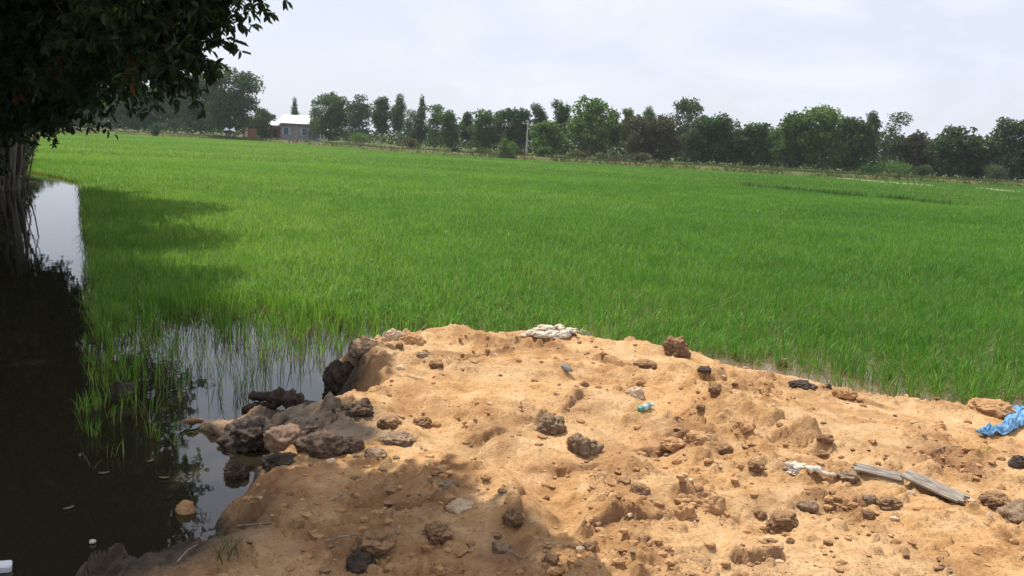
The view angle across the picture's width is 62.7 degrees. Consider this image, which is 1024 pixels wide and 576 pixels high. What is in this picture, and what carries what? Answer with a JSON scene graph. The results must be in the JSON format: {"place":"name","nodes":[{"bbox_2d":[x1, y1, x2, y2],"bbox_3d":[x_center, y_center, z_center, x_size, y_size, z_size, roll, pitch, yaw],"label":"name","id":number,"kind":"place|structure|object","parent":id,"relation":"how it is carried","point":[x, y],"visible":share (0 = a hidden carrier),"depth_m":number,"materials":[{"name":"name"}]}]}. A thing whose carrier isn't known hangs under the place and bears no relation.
{"place":"outdoors","nodes":[
{"label":"outdoors","id":0,"kind":"place"},
{"bbox_2d":[107,381,135,400],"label":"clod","id":1,"kind":"object","parent":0,"point":[117,387],"visible":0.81,"depth_m":7.03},
{"bbox_2d":[0,134,1023,575],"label":"water","id":2,"kind":"structure","parent":0,"point":[48,472],"depth_m":7.22,"materials":[{"name":"liquid"}]},
{"bbox_2d":[175,500,194,514],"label":"clod","id":3,"kind":"object","parent":2,"relation":"on","point":[184,507],"visible":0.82,"depth_m":5.05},
{"bbox_2d":[223,459,249,480],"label":"clod","id":4,"kind":"object","parent":2,"relation":"on","point":[233,469],"visible":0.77,"depth_m":5.61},
{"bbox_2d":[241,387,307,412],"bbox_3d":[-1.915,0.949,6.873,0.671,0.336,0.248,5,10,9],"label":"rock","id":5,"kind":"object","parent":2,"relation":"on","point":[274,399],"depth_m":6.79,"materials":[{"name":"stone"}]},
{"bbox_2d":[27,133,1023,440],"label":"rice grass","id":6,"kind":"structure","parent":0,"point":[385,213],"depth_m":16.80,"materials":[{"name":"green plant"}]},
{"bbox_2d":[31,125,1023,186],"bbox_3d":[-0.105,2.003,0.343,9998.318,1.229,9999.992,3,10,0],"label":"ground","id":7,"kind":"structure","parent":0,"point":[427,151],"depth_m":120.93,"materials":[{"name":"plant"}]},
{"bbox_2d":[0,130,34,189],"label":"multi stemmed tree","id":8,"kind":"object","parent":7,"relation":"on","point":[15,157],"visible":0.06,"depth_m":26.57,"materials":[{"name":"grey plant"}]},
{"bbox_2d":[0,132,38,192],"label":"bank undergrowth","id":9,"kind":"object","parent":7,"relation":"on","point":[6,167],"visible":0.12,"depth_m":26.28,"materials":[{"name":"green plant"}]},
{"bbox_2d":[62,96,108,127],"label":"broadleaf tree","id":10,"kind":"object","parent":7,"relation":"on","point":[96,119],"visible":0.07,"depth_m":166.76,"materials":[{"name":"green plant"}]},
{"bbox_2d":[109,85,163,131],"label":"broadleaf tree","id":11,"kind":"object","parent":7,"relation":"on","point":[123,111],"visible":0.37,"depth_m":177.54,"materials":[{"name":"green plant"}]},
{"bbox_2d":[0,0,292,160],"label":"broadleaf tree","id":12,"kind":"object","parent":7,"relation":"on","point":[59,59],"visible":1,"depth_m":10.35,"materials":[{"name":"green plant"}]},
{"bbox_2d":[147,85,197,133],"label":"broadleaf tree","id":13,"kind":"object","parent":7,"relation":"on","point":[169,110],"visible":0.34,"depth_m":178.61,"materials":[{"name":"green plant"}]},
{"bbox_2d":[172,74,225,134],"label":"broadleaf tree","id":14,"kind":"object","parent":7,"relation":"on","point":[193,113],"visible":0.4,"depth_m":167.37,"materials":[{"name":"green plant"}]},
{"bbox_2d":[199,64,265,136],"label":"broadleaf tree","id":15,"kind":"object","parent":7,"relation":"on","point":[230,111],"visible":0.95,"depth_m":159.98,"materials":[{"name":"green plant"}]},
{"bbox_2d":[245,108,275,137],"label":"broadleaf tree","id":16,"kind":"object","parent":7,"relation":"on","point":[263,126],"visible":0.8,"depth_m":192.09,"materials":[{"name":"green plant"}]},
{"bbox_2d":[269,115,319,140],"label":"house","id":17,"kind":"structure","parent":7,"relation":"on","point":[288,127],"depth_m":195.28,"materials":[{"name":"white paint"}]},
{"bbox_2d":[303,102,322,140],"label":"open crowned tree","id":18,"kind":"object","parent":7,"relation":"on","point":[312,115],"visible":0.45,"depth_m":192.24,"materials":[{"name":"green plant"}]},
{"bbox_2d":[309,91,350,141],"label":"broadleaf tree","id":19,"kind":"object","parent":7,"relation":"on","point":[331,119],"visible":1,"depth_m":183.98,"materials":[{"name":"green plant"}]},
{"bbox_2d":[345,94,374,142],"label":"open crowned tree","id":20,"kind":"object","parent":7,"relation":"on","point":[355,120],"visible":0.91,"depth_m":179.75,"materials":[{"name":"green plant"}]},
{"bbox_2d":[368,96,394,144],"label":"slender tree","id":21,"kind":"object","parent":7,"relation":"on","point":[381,113],"visible":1,"depth_m":173.96,"materials":[{"name":"green plant"}]},
{"bbox_2d":[389,93,406,144],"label":"slender tree","id":22,"kind":"object","parent":7,"relation":"on","point":[399,107],"visible":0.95,"depth_m":178.23,"materials":[{"name":"green plant"}]},
{"bbox_2d":[401,109,416,140],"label":"open crowned tree","id":23,"kind":"object","parent":7,"relation":"on","point":[408,125],"visible":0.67,"depth_m":182.16,"materials":[{"name":"green plant"}]},
{"bbox_2d":[407,94,429,146],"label":"pointed tree","id":24,"kind":"object","parent":7,"relation":"on","point":[420,117],"visible":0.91,"depth_m":172.23,"materials":[{"name":"green plant"}]},
{"bbox_2d":[422,104,445,147],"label":"open crowned tree","id":25,"kind":"object","parent":7,"relation":"on","point":[433,121],"visible":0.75,"depth_m":168.55,"materials":[{"name":"green plant"}]},
{"bbox_2d":[437,109,464,148],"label":"broadleaf tree","id":26,"kind":"object","parent":7,"relation":"on","point":[450,128],"visible":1,"depth_m":164.15,"materials":[{"name":"green plant"}]},
{"bbox_2d":[458,111,475,148],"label":"slender tree","id":27,"kind":"object","parent":7,"relation":"on","point":[468,116],"visible":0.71,"depth_m":168.46,"materials":[{"name":"green plant"}]},
{"bbox_2d":[464,108,498,148],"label":"broadleaf tree","id":28,"kind":"object","parent":7,"relation":"on","point":[481,132],"visible":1,"depth_m":156.55,"materials":[{"name":"green plant"}]},
{"bbox_2d":[497,137,518,158],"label":"bush","id":29,"kind":"object","parent":7,"relation":"on","point":[509,149],"visible":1,"depth_m":114.56,"materials":[{"name":"green plant"}]},
{"bbox_2d":[496,106,532,148],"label":"broadleaf tree","id":30,"kind":"object","parent":7,"relation":"on","point":[515,118],"visible":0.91,"depth_m":154.26,"materials":[{"name":"green plant"}]},
{"bbox_2d":[530,102,548,139],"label":"slender tree","id":31,"kind":"object","parent":7,"relation":"on","point":[539,115],"visible":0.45,"depth_m":156.15,"materials":[{"name":"green plant"}]},
{"bbox_2d":[528,120,569,155],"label":"broadleaf tree","id":32,"kind":"object","parent":7,"relation":"on","point":[545,135],"visible":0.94,"depth_m":138.65,"materials":[{"name":"green plant"}]},
{"bbox_2d":[76,112,1023,180],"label":"wood foliage","id":33,"kind":"object","parent":7,"relation":"on","point":[462,144],"visible":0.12,"depth_m":169.45,"materials":[{"name":"plant"}]},
{"bbox_2d":[551,98,573,155],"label":"slender tree","id":34,"kind":"object","parent":7,"relation":"on","point":[562,114],"visible":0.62,"depth_m":152.10,"materials":[{"name":"green plant"}]},
{"bbox_2d":[563,95,621,156],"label":"broadleaf tree","id":35,"kind":"object","parent":7,"relation":"on","point":[586,130],"visible":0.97,"depth_m":143.88,"materials":[{"name":"green plant"}]},
{"bbox_2d":[605,111,624,154],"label":"slender tree","id":36,"kind":"object","parent":7,"relation":"on","point":[615,137],"visible":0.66,"depth_m":148.70,"materials":[{"name":"green plant"}]},
{"bbox_2d":[620,107,635,157],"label":"slender tree","id":37,"kind":"object","parent":7,"relation":"on","point":[627,112],"visible":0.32,"depth_m":150.57,"materials":[{"name":"green plant"}]},
{"bbox_2d":[620,114,658,157],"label":"broadleaf tree","id":38,"kind":"object","parent":7,"relation":"on","point":[639,141],"visible":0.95,"depth_m":134.68,"materials":[{"name":"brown plant"}]},
{"bbox_2d":[644,113,686,161],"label":"broadleaf tree","id":39,"kind":"object","parent":7,"relation":"on","point":[666,144],"visible":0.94,"depth_m":134.42,"materials":[{"name":"green plant"}]},
{"bbox_2d":[667,96,704,162],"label":"open crowned tree","id":40,"kind":"object","parent":7,"relation":"on","point":[686,105],"visible":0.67,"depth_m":146.27,"materials":[{"name":"green plant"}]},
{"bbox_2d":[678,112,719,163],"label":"broadleaf tree","id":41,"kind":"object","parent":7,"relation":"on","point":[692,137],"visible":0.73,"depth_m":136.38,"materials":[{"name":"green plant"}]},
{"bbox_2d":[695,111,742,163],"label":"broadleaf tree","id":42,"kind":"object","parent":7,"relation":"on","point":[723,144],"visible":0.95,"depth_m":134.02,"materials":[{"name":"green plant"}]},
{"bbox_2d":[724,127,747,165],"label":"broadleaf tree","id":43,"kind":"object","parent":7,"relation":"on","point":[737,131],"visible":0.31,"depth_m":139.07,"materials":[{"name":"green plant"}]},
{"bbox_2d":[735,121,775,166],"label":"broadleaf tree","id":44,"kind":"object","parent":7,"relation":"on","point":[757,136],"visible":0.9,"depth_m":138.44,"materials":[{"name":"green plant"}]},
{"bbox_2d":[764,126,783,166],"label":"broadleaf tree","id":45,"kind":"object","parent":7,"relation":"on","point":[772,160],"visible":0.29,"depth_m":140.91,"materials":[{"name":"green plant"}]},
{"bbox_2d":[768,110,815,168],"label":"broadleaf tree","id":46,"kind":"object","parent":7,"relation":"on","point":[791,126],"visible":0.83,"depth_m":131.74,"materials":[{"name":"green plant"}]},
{"bbox_2d":[791,103,863,171],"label":"broadleaf tree","id":47,"kind":"object","parent":7,"relation":"on","point":[824,139],"visible":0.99,"depth_m":128.69,"materials":[{"name":"green plant"}]},
{"bbox_2d":[832,116,876,172],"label":"broadleaf tree","id":48,"kind":"object","parent":7,"relation":"on","point":[851,127],"visible":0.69,"depth_m":129.95,"materials":[{"name":"green plant"}]},
{"bbox_2d":[736,181,978,205],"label":"dyke grass","id":49,"kind":"structure","parent":7,"relation":"on","point":[825,191],"depth_m":52.02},
{"bbox_2d":[856,164,885,173],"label":"bush","id":50,"kind":"object","parent":7,"relation":"on","point":[872,169],"visible":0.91,"depth_m":120.20,"materials":[{"name":"green plant"}]},
{"bbox_2d":[861,110,883,172],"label":"slender tree","id":51,"kind":"object","parent":7,"relation":"on","point":[873,117],"visible":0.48,"depth_m":134.73,"materials":[{"name":"green plant"}]},
{"bbox_2d":[874,111,913,172],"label":"open crowned tree","id":52,"kind":"object","parent":7,"relation":"on","point":[894,144],"visible":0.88,"depth_m":130.98,"materials":[{"name":"green plant"}]},
{"bbox_2d":[874,159,914,174],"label":"bush","id":53,"kind":"object","parent":7,"relation":"on","point":[897,167],"visible":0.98,"depth_m":118.37,"materials":[{"name":"green plant"}]},
{"bbox_2d":[898,129,935,173],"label":"broadleaf tree","id":54,"kind":"object","parent":7,"relation":"on","point":[914,151],"visible":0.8,"depth_m":130.68,"materials":[{"name":"green plant"}]},
{"bbox_2d":[922,124,986,176],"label":"broadleaf tree","id":55,"kind":"object","parent":7,"relation":"on","point":[953,149],"visible":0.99,"depth_m":126.29,"materials":[{"name":"green plant"}]},
{"bbox_2d":[961,148,987,179],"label":"broadleaf tree","id":56,"kind":"object","parent":7,"relation":"on","point":[976,171],"visible":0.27,"depth_m":129.01,"materials":[{"name":"green plant"}]},
{"bbox_2d":[982,162,1009,180],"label":"bush","id":57,"kind":"object","parent":7,"relation":"on","point":[995,172],"visible":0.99,"depth_m":114.70,"materials":[{"name":"green plant"}]},
{"bbox_2d":[975,116,1023,179],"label":"broadleaf tree","id":58,"kind":"object","parent":7,"relation":"on","point":[993,146],"visible":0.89,"depth_m":122.25,"materials":[{"name":"green plant"}]},
{"bbox_2d":[1001,119,1023,179],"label":"broadleaf tree","id":59,"kind":"object","parent":7,"relation":"on","point":[1021,171],"visible":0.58,"depth_m":122.04,"materials":[{"name":"green plant"}]},
{"bbox_2d":[75,323,1023,575],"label":"sand ground","id":60,"kind":"structure","parent":0,"point":[507,392],"depth_m":5.11,"materials":[{"name":"sand"}]},
{"bbox_2d":[199,419,233,436],"bbox_3d":[-1.941,1.103,6.300,1.014,0.317,0.284,6,10,14],"label":"mud tongue","id":61,"kind":"object","parent":60,"relation":"on","point":[217,428],"visible":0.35,"depth_m":6.39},
{"bbox_2d":[216,414,274,452],"bbox_3d":[-1.925,1.066,6.216,0.497,0.230,0.395,7,11,23],"label":"clod","id":62,"kind":"object","parent":61,"relation":"on","point":[244,434],"visible":0.67,"depth_m":6.11,"materials":[{"name":"stone"}]},
{"bbox_2d":[202,525,247,564],"bbox_3d":[-1.337,1.190,3.895,0.258,0.150,0.288,3,10,0],"label":"grass tuft","id":63,"kind":"object","parent":60,"relation":"on","point":[228,553],"visible":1,"depth_m":3.90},
{"bbox_2d":[259,452,296,470],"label":"clod","id":64,"kind":"object","parent":60,"relation":"on","point":[269,462],"visible":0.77,"depth_m":5.15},
{"bbox_2d":[263,423,306,452],"bbox_3d":[-1.531,1.018,5.715,0.338,0.186,0.283,6,10,17],"label":"clod","id":65,"kind":"object","parent":60,"relation":"on","point":[280,438],"visible":0.66,"depth_m":5.62,"materials":[{"name":"soil"}]},
{"bbox_2d":[284,416,322,435],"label":"clod","id":66,"kind":"object","parent":60,"relation":"on","point":[308,425],"visible":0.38,"depth_m":5.76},
{"bbox_2d":[291,430,349,458],"bbox_3d":[-1.191,0.994,5.334,0.380,0.154,0.329,11,13,39],"label":"clod","id":67,"kind":"object","parent":60,"relation":"on","point":[320,445],"visible":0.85,"depth_m":5.24,"materials":[{"name":"brown soil"}]},
{"bbox_2d":[322,359,353,393],"bbox_3d":[-1.546,0.806,7.659,0.390,0.328,0.319,6,10,17],"label":"clod","id":68,"kind":"object","parent":60,"relation":"on","point":[336,374],"visible":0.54,"depth_m":7.56,"materials":[{"name":"soil"}]},
{"bbox_2d":[343,436,365,453],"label":"clod","id":69,"kind":"object","parent":60,"relation":"on","point":[355,445],"visible":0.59,"depth_m":5.29,"materials":[{"name":"brown soil"}]},
{"bbox_2d":[339,398,374,416],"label":"clod","id":70,"kind":"object","parent":60,"relation":"on","point":[363,407],"visible":0.83,"depth_m":5.86,"materials":[{"name":"brown soil"}]},
{"bbox_2d":[345,550,376,574],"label":"clod","id":71,"kind":"object","parent":60,"relation":"on","point":[358,562],"visible":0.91,"depth_m":3.85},
{"bbox_2d":[348,338,376,358],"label":"clod","id":72,"kind":"object","parent":60,"relation":"on","point":[358,348],"visible":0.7,"depth_m":7.57,"materials":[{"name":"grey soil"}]},
{"bbox_2d":[350,529,396,556],"bbox_3d":[-0.661,1.209,4.018,0.219,0.111,0.192,2,10,-5],"label":"clod","id":73,"kind":"object","parent":60,"relation":"on","point":[376,543],"visible":0.94,"depth_m":3.97,"materials":[{"name":"brown soil"}]},
{"bbox_2d":[364,447,387,459],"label":"clod","id":74,"kind":"object","parent":60,"relation":"on","point":[373,452],"visible":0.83,"depth_m":5.22,"materials":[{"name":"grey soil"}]},
{"bbox_2d":[376,415,401,428],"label":"clod","id":75,"kind":"object","parent":60,"relation":"on","point":[391,422],"visible":0.99,"depth_m":5.70,"materials":[{"name":"brown soil"}]},
{"bbox_2d":[381,328,402,341],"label":"clod","id":76,"kind":"object","parent":60,"relation":"on","point":[391,334],"visible":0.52,"depth_m":8.04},
{"bbox_2d":[377,429,417,446],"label":"clod","id":77,"kind":"object","parent":60,"relation":"on","point":[401,438],"visible":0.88,"depth_m":5.47,"materials":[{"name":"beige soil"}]},
{"bbox_2d":[398,331,426,344],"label":"clod","id":78,"kind":"object","parent":60,"relation":"on","point":[410,338],"visible":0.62,"depth_m":8.01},
{"bbox_2d":[413,416,432,428],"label":"clod","id":79,"kind":"object","parent":60,"relation":"on","point":[424,421],"visible":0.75,"depth_m":5.94,"materials":[{"name":"brown soil"}]},
{"bbox_2d":[422,520,453,544],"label":"clod","id":80,"kind":"object","parent":60,"relation":"on","point":[436,532],"visible":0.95,"depth_m":4.20,"materials":[{"name":"brown soil"}]},
{"bbox_2d":[445,498,473,514],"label":"clod","id":81,"kind":"object","parent":60,"relation":"on","point":[457,506],"visible":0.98,"depth_m":4.49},
{"bbox_2d":[491,540,511,554],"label":"clod","id":82,"kind":"object","parent":60,"relation":"on","point":[498,545],"visible":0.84,"depth_m":4.17,"materials":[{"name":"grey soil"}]},
{"bbox_2d":[502,505,522,526],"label":"clod","id":83,"kind":"object","parent":60,"relation":"on","point":[512,516],"visible":1,"depth_m":4.31,"materials":[{"name":"brown soil"}]},
{"bbox_2d":[534,412,566,435],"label":"clod","id":84,"kind":"object","parent":60,"relation":"on","point":[548,423],"visible":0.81,"depth_m":5.77,"materials":[{"name":"brown soil"}]},
{"bbox_2d":[566,432,603,458],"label":"clod","id":85,"kind":"object","parent":60,"relation":"on","point":[579,444],"visible":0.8,"depth_m":5.38,"materials":[{"name":"brown soil"}]},
{"bbox_2d":[232,326,1023,575],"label":"soil crumbs","id":86,"kind":"object","parent":60,"relation":"on","point":[554,571],"visible":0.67,"depth_m":4.63,"materials":[{"name":"brown soil"}]},
{"bbox_2d":[630,482,649,495],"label":"clod","id":87,"kind":"object","parent":60,"relation":"on","point":[639,488],"visible":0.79,"depth_m":4.73,"materials":[{"name":"brown soil"}]},
{"bbox_2d":[633,359,656,369],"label":"clod","id":88,"kind":"object","parent":60,"relation":"on","point":[645,363],"visible":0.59,"depth_m":7.60,"materials":[{"name":"brown soil"}]},
{"bbox_2d":[660,437,684,451],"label":"clod","id":89,"kind":"object","parent":60,"relation":"on","point":[672,444],"visible":0.95,"depth_m":5.64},
{"bbox_2d":[662,335,690,357],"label":"clod","id":90,"kind":"object","parent":60,"relation":"on","point":[675,347],"visible":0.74,"depth_m":8.17,"materials":[{"name":"brown soil"}]},
{"bbox_2d":[673,502,696,520],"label":"clod","id":91,"kind":"object","parent":60,"relation":"on","point":[683,511],"visible":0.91,"depth_m":4.50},
{"bbox_2d":[682,430,709,445],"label":"clod","id":92,"kind":"object","parent":60,"relation":"on","point":[699,438],"visible":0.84,"depth_m":5.70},
{"bbox_2d":[686,485,725,514],"bbox_3d":[1.073,1.182,4.700,0.246,0.139,0.175,10,12,35],"label":"clod","id":93,"kind":"object","parent":60,"relation":"on","point":[710,498],"visible":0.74,"depth_m":4.65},
{"bbox_2d":[732,419,755,433],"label":"clod","id":94,"kind":"object","parent":60,"relation":"on","point":[744,426],"visible":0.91,"depth_m":5.88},
{"bbox_2d":[747,459,764,472],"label":"clod","id":95,"kind":"object","parent":60,"relation":"on","point":[756,466],"visible":1,"depth_m":5.24,"materials":[{"name":"brown soil"}]},
{"bbox_2d":[765,509,798,534],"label":"clod","id":96,"kind":"object","parent":60,"relation":"on","point":[779,521],"visible":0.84,"depth_m":4.55,"materials":[{"name":"brown soil"}]},
{"bbox_2d":[788,379,817,389],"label":"clod","id":97,"kind":"object","parent":60,"relation":"on","point":[803,384],"visible":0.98,"depth_m":7.44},
{"bbox_2d":[796,499,818,513],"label":"clod","id":98,"kind":"object","parent":60,"relation":"on","point":[809,506],"visible":1,"depth_m":4.74,"materials":[{"name":"brown soil"}]},
{"bbox_2d":[784,461,836,476],"bbox_3d":[1.842,1.126,5.220,0.303,0.086,0.158,12,14,43],"label":"plastic scrap","id":99,"kind":"object","parent":60,"relation":"on","point":[794,467],"visible":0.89,"depth_m":5.22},
{"bbox_2d":[831,387,857,398],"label":"clod","id":100,"kind":"object","parent":60,"relation":"on","point":[844,392],"visible":1,"depth_m":7.24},
{"bbox_2d":[836,469,859,483],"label":"clod","id":101,"kind":"object","parent":60,"relation":"on","point":[851,477],"visible":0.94,"depth_m":5.15,"materials":[{"name":"brown soil"}]},
{"bbox_2d":[851,463,902,481],"bbox_3d":[2.265,1.141,5.221,0.294,0.020,0.081,9,26,23],"label":"plank","id":102,"kind":"object","parent":60,"relation":"on","point":[879,472],"visible":0.99,"depth_m":5.21,"materials":[{"name":"grey wood"}]},
{"bbox_2d":[876,495,902,510],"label":"clod","id":103,"kind":"object","parent":60,"relation":"on","point":[888,502],"visible":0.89,"depth_m":4.76,"materials":[{"name":"brown soil"}]},
{"bbox_2d":[900,469,969,503],"bbox_3d":[2.511,1.179,4.989,0.093,0.019,0.390,-22,25,-26],"label":"plank","id":104,"kind":"object","parent":60,"relation":"on","point":[934,486],"visible":1,"depth_m":4.98,"materials":[{"name":"grey wood"}]},
{"bbox_2d":[966,398,1016,418],"bbox_3d":[4.158,1.034,7.267,0.383,0.166,0.405,-5,13,-40],"label":"clod","id":105,"kind":"object","parent":60,"relation":"on","point":[999,408],"visible":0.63,"depth_m":7.18,"materials":[{"name":"stone"}]},
{"bbox_2d":[977,490,1011,510],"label":"clod","id":106,"kind":"object","parent":60,"relation":"on","point":[993,500],"visible":0.82,"depth_m":4.88,"materials":[{"name":"brown soil"}]},
{"bbox_2d":[975,405,1023,435],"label":"cloth","id":107,"kind":"object","parent":60,"relation":"on","point":[1011,421],"visible":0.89,"depth_m":6.47,"materials":[{"name":"fabric"}]},
{"bbox_2d":[994,498,1023,524],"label":"clod","id":108,"kind":"object","parent":60,"relation":"on","point":[1012,512],"visible":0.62,"depth_m":4.68,"materials":[{"name":"brown soil"}]},
{"bbox_2d":[1008,455,1023,468],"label":"clod","id":109,"kind":"object","parent":60,"relation":"on","point":[1015,461],"visible":1,"depth_m":5.75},
{"bbox_2d":[101,0,1023,161],"label":"sky","id":110,"kind":"structure","parent":0,"point":[941,63],"materials":[{"name":"white"}]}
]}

